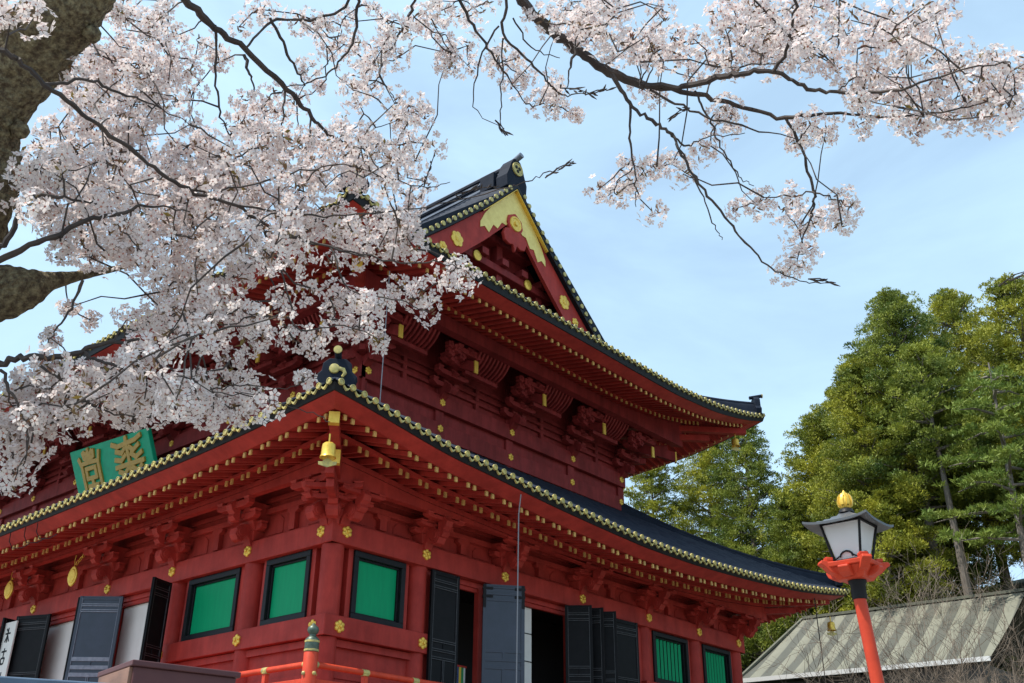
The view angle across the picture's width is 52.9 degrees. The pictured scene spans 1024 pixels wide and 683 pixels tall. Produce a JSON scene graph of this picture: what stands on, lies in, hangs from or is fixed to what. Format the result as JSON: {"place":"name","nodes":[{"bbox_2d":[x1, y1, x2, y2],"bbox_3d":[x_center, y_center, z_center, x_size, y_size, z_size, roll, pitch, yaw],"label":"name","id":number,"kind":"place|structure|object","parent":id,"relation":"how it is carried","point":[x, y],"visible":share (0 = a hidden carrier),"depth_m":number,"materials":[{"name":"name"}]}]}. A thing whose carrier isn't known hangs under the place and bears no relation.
{"place":"outdoors","nodes":[
{"label":"outdoors","id":0,"kind":"place"},
{"bbox_2d":[0,0,1023,586],"label":"sky","id":1,"kind":"structure","parent":0,"point":[698,308],"materials":[{"name":"blue"}]},
{"bbox_2d":[741,578,1023,671],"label":"hillside","id":2,"kind":"structure","parent":0,"point":[1018,585],"depth_m":63.36,"materials":[{"name":"plant"}]},
{"bbox_2d":[623,465,694,533],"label":"cedar tree","id":3,"kind":"object","parent":2,"relation":"on","point":[659,489],"visible":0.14,"depth_m":71.33,"materials":[{"name":"green plant"}]},
{"bbox_2d":[667,441,762,641],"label":"cedar tree","id":4,"kind":"object","parent":2,"relation":"on","point":[695,495],"visible":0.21,"depth_m":72.40,"materials":[{"name":"green plant"}]},
{"bbox_2d":[699,425,788,669],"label":"cedar tree","id":5,"kind":"object","parent":2,"relation":"on","point":[750,460],"visible":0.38,"depth_m":69.25,"materials":[{"name":"green plant"}]},
{"bbox_2d":[756,485,838,656],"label":"cedar tree","id":6,"kind":"object","parent":2,"relation":"on","point":[782,552],"visible":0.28,"depth_m":63.53,"materials":[{"name":"green plant"}]},
{"bbox_2d":[787,386,854,614],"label":"cedar tree","id":7,"kind":"object","parent":2,"relation":"on","point":[819,412],"visible":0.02,"depth_m":66.74,"materials":[{"name":"green plant"}]},
{"bbox_2d":[757,412,896,647],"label":"cedar tree","id":8,"kind":"object","parent":2,"relation":"on","point":[810,429],"visible":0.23,"depth_m":65.09,"materials":[{"name":"green plant"}]},
{"bbox_2d":[792,449,916,679],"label":"cedar tree","id":9,"kind":"object","parent":2,"relation":"on","point":[836,605],"visible":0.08,"depth_m":61.51,"materials":[{"name":"green plant"}]},
{"bbox_2d":[801,357,972,670],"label":"cedar tree","id":10,"kind":"object","parent":2,"relation":"on","point":[900,540],"visible":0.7,"depth_m":57.80,"materials":[{"name":"green plant"}]},
{"bbox_2d":[761,559,1023,679],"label":"bare shrub","id":11,"kind":"object","parent":2,"relation":"on","point":[904,611],"visible":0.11,"depth_m":52.84,"materials":[{"name":"brown plant"}]},
{"bbox_2d":[814,349,976,602],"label":"cedar tree","id":12,"kind":"object","parent":2,"relation":"on","point":[846,356],"visible":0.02,"depth_m":59.91,"materials":[{"name":"green plant"}]},
{"bbox_2d":[796,600,1011,680],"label":"bare shrub","id":13,"kind":"object","parent":2,"relation":"on","point":[857,642],"visible":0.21,"depth_m":51.17,"materials":[{"name":"brown plant"}]},
{"bbox_2d":[822,286,999,665],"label":"cedar tree","id":14,"kind":"object","parent":2,"relation":"on","point":[889,336],"visible":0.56,"depth_m":59.26,"materials":[{"name":"green plant"}]},
{"bbox_2d":[803,531,1023,680],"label":"bare shrub","id":15,"kind":"object","parent":2,"relation":"on","point":[938,567],"visible":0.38,"depth_m":51.25,"materials":[{"name":"brown plant"}]},
{"bbox_2d":[872,337,994,664],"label":"cedar tree","id":16,"kind":"object","parent":2,"relation":"on","point":[918,365],"visible":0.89,"depth_m":56.72,"materials":[{"name":"green plant"}]},
{"bbox_2d":[877,563,1023,680],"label":"bare shrub","id":17,"kind":"object","parent":2,"relation":"on","point":[937,608],"visible":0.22,"depth_m":50.32,"materials":[{"name":"brown plant"}]},
{"bbox_2d":[905,452,995,581],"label":"cedar tree","id":18,"kind":"object","parent":2,"relation":"on","point":[988,544],"visible":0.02,"depth_m":66.64,"materials":[{"name":"green plant"}]},
{"bbox_2d":[888,443,1019,598],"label":"cedar tree","id":19,"kind":"object","parent":2,"relation":"on","point":[979,569],"visible":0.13,"depth_m":58.49,"materials":[{"name":"green plant"}]},
{"bbox_2d":[909,287,1023,590],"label":"cedar tree","id":20,"kind":"object","parent":2,"relation":"on","point":[949,306],"visible":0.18,"depth_m":63.66,"materials":[{"name":"green plant"}]},
{"bbox_2d":[917,362,1023,565],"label":"pine tree","id":21,"kind":"object","parent":2,"relation":"on","point":[999,425],"visible":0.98,"depth_m":52.37,"materials":[{"name":"green plant"}]},
{"bbox_2d":[948,407,1023,521],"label":"cedar tree","id":22,"kind":"object","parent":2,"relation":"on","point":[988,497],"visible":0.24,"depth_m":55.76,"materials":[{"name":"green plant"}]},
{"bbox_2d":[953,271,1023,569],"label":"cedar tree","id":23,"kind":"object","parent":2,"relation":"on","point":[1008,297],"visible":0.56,"depth_m":59.21,"materials":[{"name":"green plant"}]},
{"bbox_2d":[997,383,1023,534],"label":"pine tree","id":24,"kind":"object","parent":2,"relation":"on","point":[1010,527],"visible":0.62,"depth_m":51.46,"materials":[{"name":"green plant"}]},
{"bbox_2d":[998,519,1023,567],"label":"cedar tree","id":25,"kind":"object","parent":2,"relation":"on","point":[1017,561],"visible":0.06,"depth_m":59.10,"materials":[{"name":"green plant"}]},
{"bbox_2d":[1000,654,1023,677],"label":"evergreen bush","id":26,"kind":"object","parent":2,"relation":"on","point":[1014,664],"visible":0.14,"depth_m":51.31,"materials":[{"name":"green plant"}]},
{"label":"ground","id":27,"kind":"structure","parent":0,"visible":0},
{"bbox_2d":[97,659,240,682],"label":"kiosk","id":28,"kind":"object","parent":27,"relation":"on","point":[136,671],"visible":1,"depth_m":8.11,"materials":[{"name":"brown metal"}]},
{"bbox_2d":[0,676,99,682],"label":"awning","id":29,"kind":"object","parent":28,"relation":"attached to","point":[5,679],"visible":1,"depth_m":5.43,"materials":[{"name":"blue paint"}]},
{"bbox_2d":[0,153,849,682],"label":"temple hall","id":30,"kind":"structure","parent":27,"relation":"on","point":[388,543],"depth_m":33.33,"materials":[{"name":"paint"}]},
{"bbox_2d":[0,617,15,647],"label":"door leaf","id":31,"kind":"structure","parent":30,"relation":"in","point":[5,620],"depth_m":35.98,"materials":[{"name":"black paint"}]},
{"bbox_2d":[0,620,18,675],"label":"sign board","id":32,"kind":"object","parent":30,"relation":"attached to","point":[7,644],"visible":0.97,"depth_m":35.43,"materials":[{"name":"white paint"}]},
{"bbox_2d":[4,572,14,598],"bbox_3d":[-17.867,8.543,37.130,0.879,1.486,0.111,-9,-28,19],"label":"hanging pendant","id":33,"kind":"object","parent":30,"relation":"hanging from","point":[9,589],"visible":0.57,"depth_m":36.99,"materials":[{"name":"gold metal"}]},
{"bbox_2d":[7,614,51,678],"bbox_3d":[-16.581,11.294,34.805,1.426,4.015,0.096,-8,-28,17],"label":"door leaf","id":34,"kind":"structure","parent":30,"relation":"in","point":[28,650],"depth_m":35.19,"materials":[{"name":"black paint"}]},
{"bbox_2d":[24,527,43,542],"bbox_3d":[-15.062,6.123,32.525,0.821,0.482,0.257,-3,-27,7],"label":"wire hook","id":35,"kind":"object","parent":30,"relation":"attached to","point":[30,542],"visible":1,"depth_m":32.55,"materials":[{"name":"black metal"}]},
{"bbox_2d":[36,523,56,538],"bbox_3d":[-14.455,5.896,32.055,0.821,0.482,0.257,-3,-27,7],"label":"wire hook","id":36,"kind":"object","parent":30,"relation":"attached to","point":[43,538],"visible":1,"depth_m":32.06,"materials":[{"name":"black metal"}]},
{"bbox_2d":[62,597,79,679],"bbox_3d":[-13.797,10.193,32.528,0.090,4.015,0.877,-6,-27,12],"label":"door leaf","id":37,"kind":"structure","parent":30,"relation":"in","point":[78,597],"depth_m":32.46,"materials":[{"name":"black paint"}]},
{"bbox_2d":[67,555,84,586],"bbox_3d":[-14.383,7.416,34.339,0.879,1.486,0.111,-9,-28,19],"label":"hanging pendant","id":38,"kind":"object","parent":30,"relation":"hanging from","point":[72,576],"visible":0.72,"depth_m":34.21,"materials":[{"name":"gold metal"}]},
{"bbox_2d":[64,596,123,681],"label":"door leaf","id":39,"kind":"structure","parent":30,"relation":"in","point":[94,639],"depth_m":32.32,"materials":[{"name":"paint"}]},
{"bbox_2d":[70,428,157,492],"bbox_3d":[-15.392,5.024,39.773,6.192,2.832,0.994,-21,-33,36],"label":"name plaque","id":40,"kind":"object","parent":30,"relation":"hanging from","point":[95,465],"visible":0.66,"depth_m":39.76,"materials":[{"name":"green wood"}]},
{"bbox_2d":[139,577,171,661],"bbox_3d":[-10.485,8.946,29.948,0.096,4.015,0.862,-8,-28,17],"label":"door leaf","id":41,"kind":"structure","parent":30,"relation":"in","point":[160,592],"depth_m":30.27,"materials":[{"name":"black paint"}]},
{"bbox_2d":[179,567,244,641],"bbox_3d":[-8.699,7.706,29.973,2.880,1.856,0.243,-21,-33,36],"label":"window","id":42,"kind":"structure","parent":30,"relation":"in","point":[212,602],"depth_m":30.03,"materials":[{"name":"black paint"}]},
{"bbox_2d":[257,548,320,625],"bbox_3d":[-6.070,6.721,27.935,2.260,1.856,0.243,-21,-33,36],"label":"window","id":43,"kind":"structure","parent":30,"relation":"in","point":[289,591],"depth_m":27.92,"materials":[{"name":"black paint"}]},
{"bbox_2d":[318,434,336,466],"bbox_3d":[-4.316,2.562,24.206,0.399,0.830,0.399,-21,-33,36],"label":"wind bell","id":44,"kind":"object","parent":30,"relation":"hanging from","point":[327,455],"visible":1,"depth_m":24.08,"materials":[{"name":"gold metal"}]},
{"bbox_2d":[240,623,440,682],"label":"veranda railing","id":45,"kind":"object","parent":30,"relation":"on","point":[310,664],"visible":0.91,"depth_m":23.71,"materials":[{"name":"paint"}]},
{"bbox_2d":[339,548,408,628],"bbox_3d":[-3.694,6.787,28.023,0.260,1.856,2.240,-21,-33,36],"label":"window","id":46,"kind":"structure","parent":30,"relation":"in","point":[374,589],"depth_m":27.99,"materials":[{"name":"black paint"}]},
{"bbox_2d":[379,271,389,401],"bbox_3d":[-3.777,-0.134,30.546,0.051,4.500,0.031,-21,-33,36],"label":"conductor cable","id":47,"kind":"object","parent":30,"relation":"attached to","point":[384,339],"visible":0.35,"depth_m":30.22,"materials":[{"name":"grey metal"}]},
{"bbox_2d":[426,569,459,682],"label":"door leaf","id":48,"kind":"structure","parent":30,"relation":"in","point":[443,620],"depth_m":29.05,"materials":[{"name":"black paint"}]},
{"bbox_2d":[457,665,466,682],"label":"striped curtain","id":49,"kind":"object","parent":30,"relation":"hanging from","point":[460,673],"visible":0.8,"depth_m":29.94,"materials":[{"name":"multicoloured fabric"}]},
{"bbox_2d":[481,584,525,682],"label":"door leaf","id":50,"kind":"structure","parent":30,"relation":"in","point":[499,613],"depth_m":30.37,"materials":[{"name":"paint"}]},
{"bbox_2d":[516,494,520,682],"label":"conductor cable","id":51,"kind":"object","parent":30,"relation":"hanging from","point":[517,589],"visible":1,"depth_m":27.34,"materials":[{"name":"grey metal"}]},
{"bbox_2d":[565,605,593,682],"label":"door leaf","id":52,"kind":"structure","parent":30,"relation":"in","point":[578,618],"depth_m":32.94,"materials":[{"name":"black paint"}]},
{"bbox_2d":[592,607,605,682],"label":"door leaf","id":53,"kind":"structure","parent":30,"relation":"in","point":[597,613],"depth_m":33.27,"materials":[{"name":"black paint"}]},
{"bbox_2d":[604,611,618,682],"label":"door leaf","id":54,"kind":"structure","parent":30,"relation":"in","point":[610,625],"depth_m":33.78,"materials":[{"name":"black paint"}]},
{"bbox_2d":[616,619,639,682],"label":"door leaf","id":55,"kind":"structure","parent":30,"relation":"in","point":[627,631],"depth_m":35.22,"materials":[{"name":"black paint"}]},
{"bbox_2d":[649,630,690,682],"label":"window","id":56,"kind":"structure","parent":30,"relation":"in","point":[670,655],"depth_m":37.97,"materials":[{"name":"black paint"}]},
{"bbox_2d":[700,643,733,682],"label":"window","id":57,"kind":"structure","parent":30,"relation":"in","point":[716,663],"depth_m":40.29,"materials":[{"name":"black paint"}]},
{"bbox_2d":[731,434,740,450],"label":"wind bell","id":58,"kind":"object","parent":30,"relation":"hanging from","point":[735,443],"visible":1,"depth_m":45.60,"materials":[{"name":"gold metal"}]},
{"bbox_2d":[814,598,825,682],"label":"conductor cable","id":59,"kind":"object","parent":30,"relation":"hanging from","point":[819,635],"visible":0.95,"depth_m":40.65,"materials":[{"name":"black metal"}]},
{"bbox_2d":[827,618,836,635],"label":"wind bell","id":60,"kind":"object","parent":30,"relation":"hanging from","point":[830,626],"visible":0.9,"depth_m":42.28,"materials":[{"name":"gold metal"}]},
{"bbox_2d":[0,0,1023,497],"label":"cherry tree","id":61,"kind":"object","parent":27,"relation":"on","point":[44,44],"visible":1,"depth_m":3.63,"materials":[{"name":"white plant"}]},
{"bbox_2d":[802,490,893,682],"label":"street lamp","id":62,"kind":"object","parent":27,"relation":"on","point":[848,532],"visible":1,"depth_m":9.37,"materials":[{"name":"metal"}]},
{"bbox_2d":[742,588,1023,682],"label":"building","id":63,"kind":"structure","parent":27,"relation":"on","point":[779,650],"depth_m":50.05,"materials":[{"name":"grey"}]},
{"bbox_2d":[751,568,1023,682],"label":"bare shrub","id":64,"kind":"object","parent":27,"relation":"on","point":[933,630],"visible":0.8,"depth_m":31.68,"materials":[{"name":"brown plant"}]},
{"bbox_2d":[766,522,1023,682],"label":"bare shrub","id":65,"kind":"object","parent":27,"relation":"on","point":[926,667],"visible":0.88,"depth_m":30.07,"materials":[{"name":"brown plant"}]},
{"bbox_2d":[781,618,1023,682],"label":"bare shrub","id":66,"kind":"object","parent":27,"relation":"on","point":[958,679],"visible":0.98,"depth_m":25.61,"materials":[{"name":"brown plant"}]},
{"bbox_2d":[887,630,957,682],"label":"bare shrub","id":67,"kind":"object","parent":27,"relation":"on","point":[941,643],"visible":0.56,"depth_m":34.72,"materials":[{"name":"brown plant"}]}
]}

